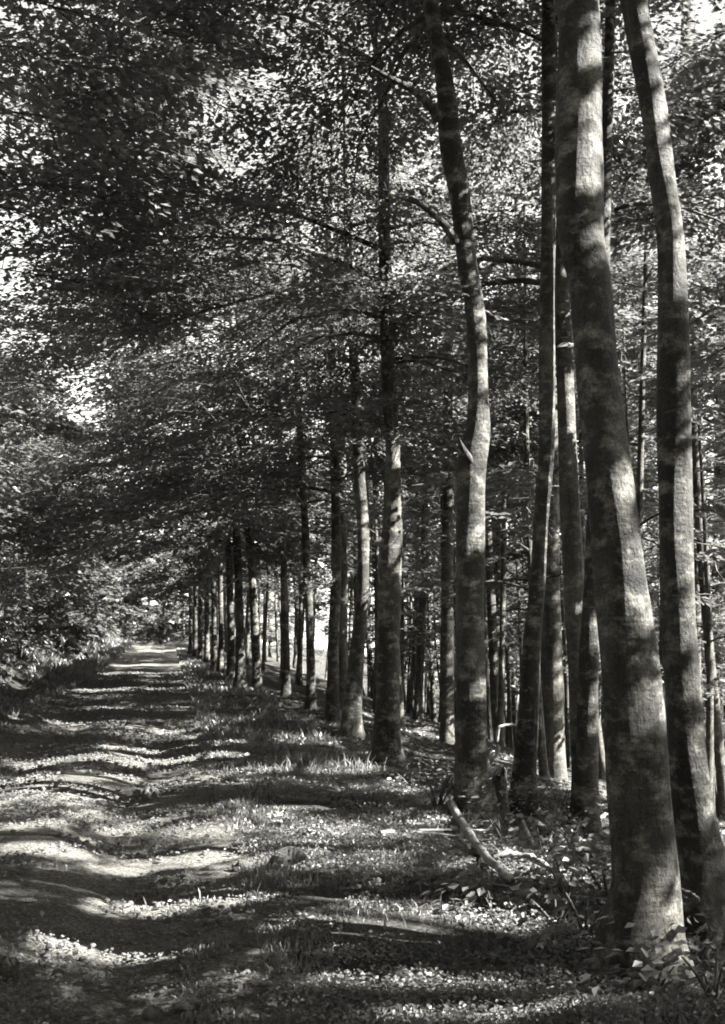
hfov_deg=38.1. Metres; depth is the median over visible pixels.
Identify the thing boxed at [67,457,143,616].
bank beech
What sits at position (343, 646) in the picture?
forest beech
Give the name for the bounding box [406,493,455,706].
beech sapling
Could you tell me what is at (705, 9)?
sky
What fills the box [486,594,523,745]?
beech sapling
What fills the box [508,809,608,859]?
woodland weed
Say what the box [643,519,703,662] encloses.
beech sapling
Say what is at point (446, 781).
woodland weed
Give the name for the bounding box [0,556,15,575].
bank beech
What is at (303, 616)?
forest beech
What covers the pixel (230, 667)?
beech tree
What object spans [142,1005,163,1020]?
rock
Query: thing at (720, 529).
forest beech
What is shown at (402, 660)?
distant beech
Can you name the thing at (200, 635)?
beech tree
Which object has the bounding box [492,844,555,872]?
fallen branch
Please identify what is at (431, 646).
distant beech
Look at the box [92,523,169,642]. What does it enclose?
end tree
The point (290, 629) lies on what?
end tree
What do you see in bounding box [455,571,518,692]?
distant beech
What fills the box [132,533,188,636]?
end tree
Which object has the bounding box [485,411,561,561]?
distant beech
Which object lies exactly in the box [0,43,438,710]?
beech tree
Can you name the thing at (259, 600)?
forest beech
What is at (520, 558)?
distant beech
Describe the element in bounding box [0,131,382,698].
beech tree
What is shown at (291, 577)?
forest beech
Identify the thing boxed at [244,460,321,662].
forest beech
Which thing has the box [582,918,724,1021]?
woodland weed
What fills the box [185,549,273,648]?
forest beech
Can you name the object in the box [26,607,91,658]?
shrub
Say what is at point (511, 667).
beech sapling
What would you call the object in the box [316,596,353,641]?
beech sapling
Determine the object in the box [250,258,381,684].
forest beech
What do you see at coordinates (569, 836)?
woodland weed
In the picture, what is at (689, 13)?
beech tree
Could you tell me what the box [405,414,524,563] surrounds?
forest beech
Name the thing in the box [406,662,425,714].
distant beech
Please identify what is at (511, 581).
distant beech
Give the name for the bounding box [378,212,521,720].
forest beech
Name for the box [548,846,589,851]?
fallen branch
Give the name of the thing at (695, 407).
distant beech
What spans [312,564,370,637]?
beech sapling
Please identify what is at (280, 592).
forest beech
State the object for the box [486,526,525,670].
distant beech
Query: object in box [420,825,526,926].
woodland weed
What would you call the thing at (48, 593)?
shrub
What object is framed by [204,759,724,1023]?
ground cover
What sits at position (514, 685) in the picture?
beech sapling
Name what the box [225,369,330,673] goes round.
forest beech
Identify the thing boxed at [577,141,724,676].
forest beech
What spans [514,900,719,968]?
woodland weed
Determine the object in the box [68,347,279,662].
beech tree
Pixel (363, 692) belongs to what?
beech sapling
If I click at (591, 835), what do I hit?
woodland weed
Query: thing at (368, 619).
distant beech
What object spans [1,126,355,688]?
beech tree
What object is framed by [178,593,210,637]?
end tree
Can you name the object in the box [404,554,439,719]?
beech sapling
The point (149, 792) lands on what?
rock
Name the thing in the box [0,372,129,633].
bank beech
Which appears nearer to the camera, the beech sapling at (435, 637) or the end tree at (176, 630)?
the beech sapling at (435, 637)
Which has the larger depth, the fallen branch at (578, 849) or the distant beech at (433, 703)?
the distant beech at (433, 703)
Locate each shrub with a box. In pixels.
[0,591,93,662]
[0,592,46,669]
[0,594,43,690]
[0,595,79,655]
[1,590,55,635]
[7,595,50,622]
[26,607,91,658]
[34,602,110,642]
[41,596,76,630]
[66,609,116,641]
[92,620,120,640]
[132,614,179,644]
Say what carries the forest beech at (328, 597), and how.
on the ground at (412, 927)
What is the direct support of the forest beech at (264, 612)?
on the ground at (412, 927)
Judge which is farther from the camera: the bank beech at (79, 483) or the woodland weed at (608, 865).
the bank beech at (79, 483)
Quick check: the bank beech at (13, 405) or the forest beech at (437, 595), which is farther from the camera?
the forest beech at (437, 595)
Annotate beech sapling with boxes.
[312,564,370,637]
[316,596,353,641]
[348,486,414,678]
[348,574,407,637]
[348,577,374,695]
[349,565,405,696]
[369,550,439,681]
[372,489,415,655]
[404,497,440,667]
[404,548,439,714]
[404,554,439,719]
[404,567,454,689]
[405,543,487,673]
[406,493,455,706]
[414,494,455,664]
[425,598,455,718]
[428,525,512,706]
[430,531,519,686]
[486,501,563,679]
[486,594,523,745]
[504,590,520,663]
[504,611,518,723]
[505,640,519,744]
[506,439,601,692]
[509,598,519,714]
[598,437,724,699]
[598,476,724,705]
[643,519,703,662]
[648,543,724,736]
[657,620,724,661]
[697,585,724,687]
[701,453,724,776]
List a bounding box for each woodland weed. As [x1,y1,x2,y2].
[373,756,453,789]
[376,748,433,786]
[403,759,459,816]
[409,760,453,787]
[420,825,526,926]
[425,770,453,789]
[447,864,595,916]
[454,777,558,851]
[483,788,605,839]
[486,767,544,812]
[497,872,605,956]
[505,801,609,864]
[507,839,596,923]
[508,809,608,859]
[510,828,610,909]
[513,828,607,896]
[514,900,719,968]
[537,777,568,814]
[538,784,602,814]
[539,773,605,812]
[541,916,719,1011]
[550,782,607,806]
[570,843,610,885]
[574,842,610,894]
[582,826,609,851]
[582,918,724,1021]
[589,826,719,844]
[598,895,724,964]
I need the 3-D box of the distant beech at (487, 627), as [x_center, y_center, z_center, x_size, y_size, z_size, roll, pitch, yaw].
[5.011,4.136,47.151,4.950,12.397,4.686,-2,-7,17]
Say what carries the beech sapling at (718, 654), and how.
on the ground at (412, 927)
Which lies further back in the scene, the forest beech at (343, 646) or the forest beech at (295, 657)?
the forest beech at (295, 657)
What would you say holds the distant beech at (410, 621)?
on the ground at (412, 927)
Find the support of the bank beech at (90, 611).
on the ground at (412, 927)
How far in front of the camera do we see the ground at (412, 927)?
6.84 m
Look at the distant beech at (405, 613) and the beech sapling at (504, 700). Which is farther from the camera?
the beech sapling at (504, 700)
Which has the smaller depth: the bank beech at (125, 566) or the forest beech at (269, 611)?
the bank beech at (125, 566)
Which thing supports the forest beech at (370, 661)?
on the ground at (412, 927)
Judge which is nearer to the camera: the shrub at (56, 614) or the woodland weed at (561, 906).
the woodland weed at (561, 906)
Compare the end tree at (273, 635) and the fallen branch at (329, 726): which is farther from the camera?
the end tree at (273, 635)
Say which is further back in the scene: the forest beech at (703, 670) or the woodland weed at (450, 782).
the forest beech at (703, 670)
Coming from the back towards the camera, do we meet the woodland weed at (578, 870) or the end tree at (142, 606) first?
the end tree at (142, 606)
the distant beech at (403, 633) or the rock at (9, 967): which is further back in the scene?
the distant beech at (403, 633)
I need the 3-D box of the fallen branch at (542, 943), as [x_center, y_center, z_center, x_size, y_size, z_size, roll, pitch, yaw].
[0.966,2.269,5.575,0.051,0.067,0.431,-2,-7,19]
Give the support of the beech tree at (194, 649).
on the ground at (412, 927)
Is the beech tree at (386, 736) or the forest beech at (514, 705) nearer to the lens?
the beech tree at (386, 736)
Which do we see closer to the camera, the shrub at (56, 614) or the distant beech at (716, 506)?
the distant beech at (716, 506)
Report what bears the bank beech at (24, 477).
on the ground at (412, 927)
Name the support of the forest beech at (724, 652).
on the ground at (412, 927)
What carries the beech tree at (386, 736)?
on the ground at (412, 927)
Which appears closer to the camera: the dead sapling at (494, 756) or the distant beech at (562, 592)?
the dead sapling at (494, 756)
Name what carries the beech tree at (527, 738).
on the ground at (412, 927)
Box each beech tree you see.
[0,0,540,738]
[0,0,674,769]
[0,0,724,814]
[0,2,516,721]
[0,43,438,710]
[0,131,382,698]
[0,184,357,690]
[0,247,321,680]
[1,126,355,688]
[8,271,326,672]
[16,331,279,668]
[64,408,277,659]
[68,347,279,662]
[79,375,245,657]
[93,406,243,653]
[148,0,724,835]
[192,0,724,946]
[303,0,709,816]
[507,0,724,545]
[555,0,702,989]
[634,228,724,739]
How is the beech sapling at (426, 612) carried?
on the ground at (412, 927)
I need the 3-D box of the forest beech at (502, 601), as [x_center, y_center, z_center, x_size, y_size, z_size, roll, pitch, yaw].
[3.072,-2.048,27.163,6.797,16.262,6.345,0,-7,0]
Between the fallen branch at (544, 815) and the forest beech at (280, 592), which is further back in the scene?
the forest beech at (280, 592)
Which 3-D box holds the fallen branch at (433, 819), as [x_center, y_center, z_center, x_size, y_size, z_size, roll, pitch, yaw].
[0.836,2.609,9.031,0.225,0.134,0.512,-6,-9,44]
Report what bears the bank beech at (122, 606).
on the ground at (412, 927)
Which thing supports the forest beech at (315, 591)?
on the ground at (412, 927)
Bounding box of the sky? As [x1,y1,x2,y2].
[0,0,724,634]
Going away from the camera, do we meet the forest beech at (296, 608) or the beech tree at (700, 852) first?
the beech tree at (700, 852)
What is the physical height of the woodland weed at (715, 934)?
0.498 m
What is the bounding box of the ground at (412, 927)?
[0,615,724,1023]
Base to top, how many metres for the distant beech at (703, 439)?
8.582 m
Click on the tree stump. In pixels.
(497, 779)
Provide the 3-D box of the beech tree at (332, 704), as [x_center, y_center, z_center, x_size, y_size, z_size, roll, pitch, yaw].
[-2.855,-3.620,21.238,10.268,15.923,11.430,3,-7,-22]
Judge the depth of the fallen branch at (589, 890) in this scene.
6.58 m
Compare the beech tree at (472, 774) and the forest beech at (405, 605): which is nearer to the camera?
the beech tree at (472, 774)
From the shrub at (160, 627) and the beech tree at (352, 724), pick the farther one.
the shrub at (160, 627)
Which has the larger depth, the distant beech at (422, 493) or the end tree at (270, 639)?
the end tree at (270, 639)
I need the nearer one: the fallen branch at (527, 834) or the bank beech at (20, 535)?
the fallen branch at (527, 834)
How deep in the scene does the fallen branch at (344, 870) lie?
6.65 m
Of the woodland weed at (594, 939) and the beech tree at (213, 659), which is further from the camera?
the beech tree at (213, 659)
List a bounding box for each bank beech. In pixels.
[0,289,59,560]
[0,317,82,565]
[0,340,19,572]
[0,368,75,607]
[0,371,110,608]
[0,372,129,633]
[0,391,50,554]
[0,408,131,637]
[0,430,120,599]
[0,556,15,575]
[1,424,116,624]
[2,447,105,588]
[3,394,104,615]
[33,424,135,638]
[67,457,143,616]
[71,446,148,613]
[75,458,141,614]
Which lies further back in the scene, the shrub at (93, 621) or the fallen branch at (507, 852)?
the shrub at (93, 621)
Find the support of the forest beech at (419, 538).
on the ground at (412, 927)
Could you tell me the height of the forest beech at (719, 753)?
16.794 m
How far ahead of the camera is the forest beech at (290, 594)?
51.08 m
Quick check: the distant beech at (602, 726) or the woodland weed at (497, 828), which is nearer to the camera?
the woodland weed at (497, 828)
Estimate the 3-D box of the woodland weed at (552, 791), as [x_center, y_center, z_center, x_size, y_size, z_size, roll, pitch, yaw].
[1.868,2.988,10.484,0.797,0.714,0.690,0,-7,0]
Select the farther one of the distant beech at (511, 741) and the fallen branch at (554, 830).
the distant beech at (511, 741)
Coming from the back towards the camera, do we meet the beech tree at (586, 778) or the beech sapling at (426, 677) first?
the beech sapling at (426, 677)
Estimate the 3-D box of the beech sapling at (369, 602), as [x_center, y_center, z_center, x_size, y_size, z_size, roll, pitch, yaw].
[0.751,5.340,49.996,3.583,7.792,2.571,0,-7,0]
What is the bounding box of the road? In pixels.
[0,643,324,1023]
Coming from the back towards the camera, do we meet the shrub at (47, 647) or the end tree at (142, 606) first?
the end tree at (142, 606)
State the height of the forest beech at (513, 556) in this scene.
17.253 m
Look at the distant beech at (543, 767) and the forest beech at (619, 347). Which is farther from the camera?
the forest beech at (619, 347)
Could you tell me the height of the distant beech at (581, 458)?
10.502 m
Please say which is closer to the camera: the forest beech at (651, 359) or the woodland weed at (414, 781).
the woodland weed at (414, 781)
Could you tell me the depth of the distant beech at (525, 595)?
26.93 m
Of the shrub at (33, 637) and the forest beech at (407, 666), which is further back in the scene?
the forest beech at (407, 666)
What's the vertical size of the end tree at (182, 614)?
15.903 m
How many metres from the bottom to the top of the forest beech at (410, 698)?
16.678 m
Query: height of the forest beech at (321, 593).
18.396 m
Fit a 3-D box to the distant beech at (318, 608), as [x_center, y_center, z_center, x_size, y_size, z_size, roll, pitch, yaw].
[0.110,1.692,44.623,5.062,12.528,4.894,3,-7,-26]
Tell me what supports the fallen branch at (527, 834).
on the ground at (412, 927)
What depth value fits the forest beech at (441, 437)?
29.40 m
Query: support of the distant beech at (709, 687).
on the ground at (412, 927)
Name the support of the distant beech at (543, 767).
on the ground at (412, 927)
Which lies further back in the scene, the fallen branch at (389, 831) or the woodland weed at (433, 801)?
the woodland weed at (433, 801)
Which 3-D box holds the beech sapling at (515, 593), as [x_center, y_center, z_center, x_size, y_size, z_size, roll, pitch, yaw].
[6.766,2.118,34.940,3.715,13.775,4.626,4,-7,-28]
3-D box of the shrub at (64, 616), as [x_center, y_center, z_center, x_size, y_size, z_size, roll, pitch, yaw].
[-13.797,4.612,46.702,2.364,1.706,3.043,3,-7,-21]
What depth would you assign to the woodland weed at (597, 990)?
4.54 m
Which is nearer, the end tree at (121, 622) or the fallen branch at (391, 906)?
the fallen branch at (391, 906)
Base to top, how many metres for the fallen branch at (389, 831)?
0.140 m
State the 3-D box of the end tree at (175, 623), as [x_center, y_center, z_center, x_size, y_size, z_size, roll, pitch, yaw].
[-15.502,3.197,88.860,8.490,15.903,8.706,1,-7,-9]
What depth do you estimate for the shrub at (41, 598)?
43.93 m
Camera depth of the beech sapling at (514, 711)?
47.12 m
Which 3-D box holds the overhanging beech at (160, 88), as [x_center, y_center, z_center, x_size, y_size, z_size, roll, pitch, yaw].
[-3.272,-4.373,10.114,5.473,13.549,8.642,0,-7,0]
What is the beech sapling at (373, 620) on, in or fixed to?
on the ground at (412, 927)
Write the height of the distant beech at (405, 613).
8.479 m
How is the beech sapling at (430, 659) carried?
on the ground at (412, 927)
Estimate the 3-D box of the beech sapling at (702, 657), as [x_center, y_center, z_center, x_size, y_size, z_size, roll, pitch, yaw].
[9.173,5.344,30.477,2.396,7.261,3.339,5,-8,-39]
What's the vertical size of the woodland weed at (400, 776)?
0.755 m
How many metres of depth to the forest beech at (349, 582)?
48.72 m
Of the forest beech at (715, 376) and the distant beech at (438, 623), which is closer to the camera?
the forest beech at (715, 376)
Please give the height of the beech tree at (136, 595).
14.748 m
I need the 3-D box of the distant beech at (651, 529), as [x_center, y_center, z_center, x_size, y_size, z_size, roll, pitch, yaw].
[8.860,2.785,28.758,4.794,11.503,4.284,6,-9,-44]
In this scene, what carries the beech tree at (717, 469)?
on the ground at (412, 927)
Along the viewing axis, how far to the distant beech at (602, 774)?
21.42 m
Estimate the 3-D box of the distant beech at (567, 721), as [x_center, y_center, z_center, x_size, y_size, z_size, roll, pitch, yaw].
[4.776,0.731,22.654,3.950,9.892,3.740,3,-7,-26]
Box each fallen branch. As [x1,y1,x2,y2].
[300,724,326,736]
[319,721,339,727]
[334,869,352,884]
[379,816,498,833]
[382,903,402,911]
[390,826,505,842]
[431,805,487,821]
[447,799,515,884]
[471,860,606,900]
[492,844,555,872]
[521,820,535,850]
[535,930,554,952]
[540,814,581,826]
[541,826,573,833]
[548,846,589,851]
[567,871,606,892]
[600,812,607,818]
[681,887,699,901]
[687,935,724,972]
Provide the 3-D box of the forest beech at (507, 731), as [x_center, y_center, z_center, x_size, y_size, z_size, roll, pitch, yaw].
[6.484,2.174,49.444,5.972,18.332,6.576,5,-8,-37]
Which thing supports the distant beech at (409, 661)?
on the ground at (412, 927)
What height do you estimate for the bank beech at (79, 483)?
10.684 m
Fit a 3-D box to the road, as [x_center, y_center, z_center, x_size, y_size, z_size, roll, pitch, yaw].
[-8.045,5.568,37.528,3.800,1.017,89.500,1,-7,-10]
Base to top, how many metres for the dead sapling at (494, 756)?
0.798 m
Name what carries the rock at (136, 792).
on the road
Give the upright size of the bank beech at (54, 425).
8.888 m
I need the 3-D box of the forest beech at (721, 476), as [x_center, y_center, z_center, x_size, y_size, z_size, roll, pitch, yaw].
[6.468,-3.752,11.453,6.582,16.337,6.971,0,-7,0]
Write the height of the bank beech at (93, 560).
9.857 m
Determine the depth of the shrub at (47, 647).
29.69 m
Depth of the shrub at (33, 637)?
25.77 m
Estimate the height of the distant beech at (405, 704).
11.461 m
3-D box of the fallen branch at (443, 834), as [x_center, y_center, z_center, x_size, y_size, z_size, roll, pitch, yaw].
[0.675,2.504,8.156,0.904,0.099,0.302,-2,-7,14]
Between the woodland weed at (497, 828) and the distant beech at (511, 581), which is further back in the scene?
the distant beech at (511, 581)
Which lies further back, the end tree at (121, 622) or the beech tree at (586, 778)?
the end tree at (121, 622)
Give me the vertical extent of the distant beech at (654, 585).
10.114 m
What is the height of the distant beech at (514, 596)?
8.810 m
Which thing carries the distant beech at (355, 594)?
on the ground at (412, 927)
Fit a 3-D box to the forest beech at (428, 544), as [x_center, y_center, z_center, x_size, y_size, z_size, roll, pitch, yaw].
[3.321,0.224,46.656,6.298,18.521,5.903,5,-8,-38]
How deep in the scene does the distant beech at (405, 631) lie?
44.82 m
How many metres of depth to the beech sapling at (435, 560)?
38.08 m
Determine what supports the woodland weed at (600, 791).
on the ground at (412, 927)
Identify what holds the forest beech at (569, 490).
on the ground at (412, 927)
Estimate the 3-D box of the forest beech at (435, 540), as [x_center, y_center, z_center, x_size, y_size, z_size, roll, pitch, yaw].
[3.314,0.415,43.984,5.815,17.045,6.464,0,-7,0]
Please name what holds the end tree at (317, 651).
on the ground at (412, 927)
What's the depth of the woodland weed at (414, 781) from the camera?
11.84 m
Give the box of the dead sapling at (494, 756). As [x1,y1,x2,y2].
[489,703,518,773]
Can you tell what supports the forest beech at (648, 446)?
on the ground at (412, 927)
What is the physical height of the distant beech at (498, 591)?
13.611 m
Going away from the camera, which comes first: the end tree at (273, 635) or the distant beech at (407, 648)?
the distant beech at (407, 648)
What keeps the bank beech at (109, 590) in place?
on the ground at (412, 927)
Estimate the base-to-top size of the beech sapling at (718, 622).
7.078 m
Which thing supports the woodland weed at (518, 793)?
on the ground at (412, 927)
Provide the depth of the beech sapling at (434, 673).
51.80 m
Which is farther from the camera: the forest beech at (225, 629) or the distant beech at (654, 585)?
the forest beech at (225, 629)
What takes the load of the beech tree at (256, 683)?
on the ground at (412, 927)
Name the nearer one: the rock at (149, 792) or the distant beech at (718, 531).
the rock at (149, 792)
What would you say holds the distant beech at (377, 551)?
on the ground at (412, 927)
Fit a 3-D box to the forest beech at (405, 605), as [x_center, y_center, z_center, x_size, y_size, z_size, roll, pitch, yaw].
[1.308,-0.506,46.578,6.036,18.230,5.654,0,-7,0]
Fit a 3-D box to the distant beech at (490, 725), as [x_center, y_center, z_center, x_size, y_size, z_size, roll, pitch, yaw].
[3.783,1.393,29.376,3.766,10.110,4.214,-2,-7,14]
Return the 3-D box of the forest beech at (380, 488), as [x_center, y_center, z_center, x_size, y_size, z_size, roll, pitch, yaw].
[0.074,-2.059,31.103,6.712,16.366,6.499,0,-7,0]
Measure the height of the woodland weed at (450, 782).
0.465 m
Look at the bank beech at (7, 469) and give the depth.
19.95 m
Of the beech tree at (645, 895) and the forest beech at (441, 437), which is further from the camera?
the forest beech at (441, 437)
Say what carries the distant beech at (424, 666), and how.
on the ground at (412, 927)
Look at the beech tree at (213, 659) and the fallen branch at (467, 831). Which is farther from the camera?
the beech tree at (213, 659)
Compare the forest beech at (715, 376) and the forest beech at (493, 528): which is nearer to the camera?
the forest beech at (715, 376)
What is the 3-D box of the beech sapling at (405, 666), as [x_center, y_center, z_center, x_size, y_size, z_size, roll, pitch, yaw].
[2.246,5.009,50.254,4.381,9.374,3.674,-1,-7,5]
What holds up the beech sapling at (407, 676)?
on the ground at (412, 927)
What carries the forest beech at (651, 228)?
on the ground at (412, 927)
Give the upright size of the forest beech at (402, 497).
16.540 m
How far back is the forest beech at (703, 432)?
23.42 m
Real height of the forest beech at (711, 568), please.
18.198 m
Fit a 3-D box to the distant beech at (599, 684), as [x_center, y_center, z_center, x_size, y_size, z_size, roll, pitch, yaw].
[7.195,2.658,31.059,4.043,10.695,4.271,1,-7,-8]
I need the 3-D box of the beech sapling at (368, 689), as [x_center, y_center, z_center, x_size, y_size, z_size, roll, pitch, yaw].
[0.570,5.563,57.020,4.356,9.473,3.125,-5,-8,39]
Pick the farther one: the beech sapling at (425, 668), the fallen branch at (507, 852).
the beech sapling at (425, 668)
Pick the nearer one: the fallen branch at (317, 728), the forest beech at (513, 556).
the fallen branch at (317, 728)
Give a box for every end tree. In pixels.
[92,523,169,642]
[113,558,160,631]
[113,560,166,632]
[116,511,197,643]
[117,510,188,640]
[129,500,223,640]
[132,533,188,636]
[145,476,211,639]
[151,537,223,642]
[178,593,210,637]
[187,585,246,644]
[203,581,292,649]
[233,583,305,657]
[245,585,305,657]
[270,562,329,663]
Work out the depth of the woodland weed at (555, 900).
6.09 m
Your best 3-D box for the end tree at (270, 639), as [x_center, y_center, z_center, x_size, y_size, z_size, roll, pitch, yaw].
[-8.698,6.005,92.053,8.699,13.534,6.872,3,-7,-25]
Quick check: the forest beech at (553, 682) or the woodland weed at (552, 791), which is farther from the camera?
the forest beech at (553, 682)
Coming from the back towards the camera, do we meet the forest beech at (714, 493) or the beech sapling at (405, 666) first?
the beech sapling at (405, 666)
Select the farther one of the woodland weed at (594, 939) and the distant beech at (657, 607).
the distant beech at (657, 607)
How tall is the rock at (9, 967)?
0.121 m
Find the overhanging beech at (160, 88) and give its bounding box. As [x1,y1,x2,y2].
[0,0,315,379]
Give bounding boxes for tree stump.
[491,765,509,814]
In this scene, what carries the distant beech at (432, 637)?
on the ground at (412, 927)
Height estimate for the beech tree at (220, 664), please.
16.073 m
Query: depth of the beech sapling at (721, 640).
27.21 m
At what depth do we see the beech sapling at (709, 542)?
23.59 m
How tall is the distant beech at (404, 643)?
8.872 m
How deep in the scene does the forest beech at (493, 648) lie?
29.81 m
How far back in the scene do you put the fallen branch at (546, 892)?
6.44 m
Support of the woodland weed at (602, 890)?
on the ground at (412, 927)
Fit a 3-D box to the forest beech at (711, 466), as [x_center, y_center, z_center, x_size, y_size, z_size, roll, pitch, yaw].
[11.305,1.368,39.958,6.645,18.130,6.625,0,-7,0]
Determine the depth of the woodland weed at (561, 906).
5.67 m
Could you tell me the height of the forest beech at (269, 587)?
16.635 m
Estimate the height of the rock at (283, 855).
0.195 m
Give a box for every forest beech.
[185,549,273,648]
[193,396,314,665]
[197,267,382,684]
[209,446,290,599]
[214,285,330,678]
[216,406,329,643]
[217,501,318,618]
[222,521,243,651]
[223,400,326,670]
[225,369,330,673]
[232,40,517,730]
[238,81,453,709]
[243,569,293,665]
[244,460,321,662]
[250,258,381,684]
[259,511,329,595]
[260,205,467,607]
[260,430,323,614]
[261,413,329,662]
[262,240,439,553]
[282,6,655,743]
[287,0,724,808]
[288,408,350,639]
[290,451,351,679]
[292,506,350,668]
[306,359,439,534]
[310,438,414,697]
[310,490,381,657]
[320,201,535,562]
[320,387,440,590]
[322,448,413,602]
[325,369,439,635]
[330,267,466,714]
[350,165,585,746]
[352,420,435,703]
[365,9,704,758]
[368,231,583,741]
[373,409,517,669]
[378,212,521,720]
[393,0,724,782]
[394,0,724,443]
[402,322,465,700]
[402,341,462,722]
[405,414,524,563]
[413,275,523,576]
[432,431,527,624]
[438,419,521,747]
[486,199,713,564]
[493,370,575,572]
[506,285,657,589]
[507,295,720,620]
[508,524,524,748]
[527,133,724,615]
[535,55,724,821]
[557,0,724,361]
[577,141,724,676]
[610,110,724,387]
[610,226,724,473]
[616,255,724,574]
[619,340,724,647]
[629,187,724,817]
[636,292,724,816]
[644,21,724,497]
[644,442,724,575]
[700,412,724,454]
[704,329,724,749]
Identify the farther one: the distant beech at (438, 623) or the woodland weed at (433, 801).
the distant beech at (438, 623)
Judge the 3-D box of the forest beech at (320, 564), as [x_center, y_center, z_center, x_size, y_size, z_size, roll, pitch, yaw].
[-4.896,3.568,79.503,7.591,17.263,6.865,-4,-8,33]
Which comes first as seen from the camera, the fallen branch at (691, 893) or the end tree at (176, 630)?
the fallen branch at (691, 893)
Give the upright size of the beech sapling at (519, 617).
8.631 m
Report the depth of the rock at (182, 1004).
4.64 m
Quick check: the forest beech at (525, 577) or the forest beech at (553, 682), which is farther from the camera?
the forest beech at (525, 577)
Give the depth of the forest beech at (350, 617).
56.26 m
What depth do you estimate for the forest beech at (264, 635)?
48.73 m
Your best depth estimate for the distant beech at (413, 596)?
38.98 m
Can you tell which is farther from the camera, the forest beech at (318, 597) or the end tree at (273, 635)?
the end tree at (273, 635)
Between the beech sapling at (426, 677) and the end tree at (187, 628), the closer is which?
the beech sapling at (426, 677)
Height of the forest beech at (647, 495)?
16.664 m
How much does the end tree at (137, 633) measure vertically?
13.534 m
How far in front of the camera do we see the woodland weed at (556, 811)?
11.62 m
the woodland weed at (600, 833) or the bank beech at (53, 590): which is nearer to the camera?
the woodland weed at (600, 833)
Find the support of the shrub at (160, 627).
on the ground at (412, 927)
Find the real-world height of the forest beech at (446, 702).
16.007 m
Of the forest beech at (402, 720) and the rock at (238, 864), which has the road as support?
the rock at (238, 864)
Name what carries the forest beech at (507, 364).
on the ground at (412, 927)
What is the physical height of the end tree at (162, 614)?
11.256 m
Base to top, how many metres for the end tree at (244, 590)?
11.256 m
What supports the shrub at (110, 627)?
on the ground at (412, 927)
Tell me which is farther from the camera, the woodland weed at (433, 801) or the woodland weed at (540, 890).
the woodland weed at (433, 801)
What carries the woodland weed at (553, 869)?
on the ground at (412, 927)
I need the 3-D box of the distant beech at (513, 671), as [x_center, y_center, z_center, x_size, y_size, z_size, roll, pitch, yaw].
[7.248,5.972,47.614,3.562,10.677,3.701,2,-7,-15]
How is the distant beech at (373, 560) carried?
on the ground at (412, 927)
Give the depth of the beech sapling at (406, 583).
48.32 m
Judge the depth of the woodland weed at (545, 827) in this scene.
8.91 m
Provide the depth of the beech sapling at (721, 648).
23.15 m
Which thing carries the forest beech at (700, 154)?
on the ground at (412, 927)
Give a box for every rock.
[0,956,19,981]
[132,789,141,796]
[141,786,161,800]
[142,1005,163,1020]
[171,998,203,1011]
[232,860,246,871]
[270,846,309,866]
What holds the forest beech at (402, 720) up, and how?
on the ground at (412, 927)
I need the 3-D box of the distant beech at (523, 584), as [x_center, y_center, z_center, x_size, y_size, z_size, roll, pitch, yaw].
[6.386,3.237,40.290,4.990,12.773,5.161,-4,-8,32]
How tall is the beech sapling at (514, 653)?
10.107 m
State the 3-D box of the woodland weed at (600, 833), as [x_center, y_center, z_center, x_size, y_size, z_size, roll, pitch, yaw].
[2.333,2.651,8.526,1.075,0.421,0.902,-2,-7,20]
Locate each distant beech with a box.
[301,453,433,708]
[313,409,414,695]
[313,516,380,698]
[314,431,441,713]
[320,495,440,711]
[347,482,437,617]
[348,408,521,718]
[356,475,440,717]
[365,514,440,690]
[366,492,440,690]
[367,497,439,649]
[368,490,440,653]
[369,552,435,663]
[370,598,436,709]
[371,467,513,667]
[371,534,439,714]
[375,121,715,778]
[400,452,516,674]
[403,576,454,664]
[404,543,455,721]
[405,369,517,599]
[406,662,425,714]
[427,552,521,662]
[427,558,519,672]
[432,218,658,714]
[436,390,526,740]
[453,520,525,748]
[454,349,537,661]
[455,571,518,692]
[485,248,692,780]
[485,405,657,769]
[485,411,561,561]
[485,457,586,738]
[486,454,562,657]
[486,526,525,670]
[487,595,526,683]
[489,536,523,693]
[496,541,563,647]
[508,331,701,672]
[511,461,659,697]
[522,122,724,548]
[523,544,658,709]
[526,299,724,682]
[560,375,704,624]
[560,540,655,750]
[599,351,724,727]
[601,494,724,728]
[631,422,724,649]
[643,347,724,796]
[643,441,724,807]
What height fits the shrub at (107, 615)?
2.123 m
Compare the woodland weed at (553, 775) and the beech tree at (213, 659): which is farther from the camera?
the beech tree at (213, 659)
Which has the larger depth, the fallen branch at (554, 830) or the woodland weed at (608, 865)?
the fallen branch at (554, 830)
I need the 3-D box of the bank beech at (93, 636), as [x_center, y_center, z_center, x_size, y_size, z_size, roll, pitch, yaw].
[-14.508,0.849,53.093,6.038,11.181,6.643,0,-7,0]
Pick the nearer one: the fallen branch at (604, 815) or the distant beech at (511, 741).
the fallen branch at (604, 815)
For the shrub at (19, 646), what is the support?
on the ground at (412, 927)
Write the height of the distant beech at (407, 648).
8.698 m
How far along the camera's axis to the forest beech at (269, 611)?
83.87 m
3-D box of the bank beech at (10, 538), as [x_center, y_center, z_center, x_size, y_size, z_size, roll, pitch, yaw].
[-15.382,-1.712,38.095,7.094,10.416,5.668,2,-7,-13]

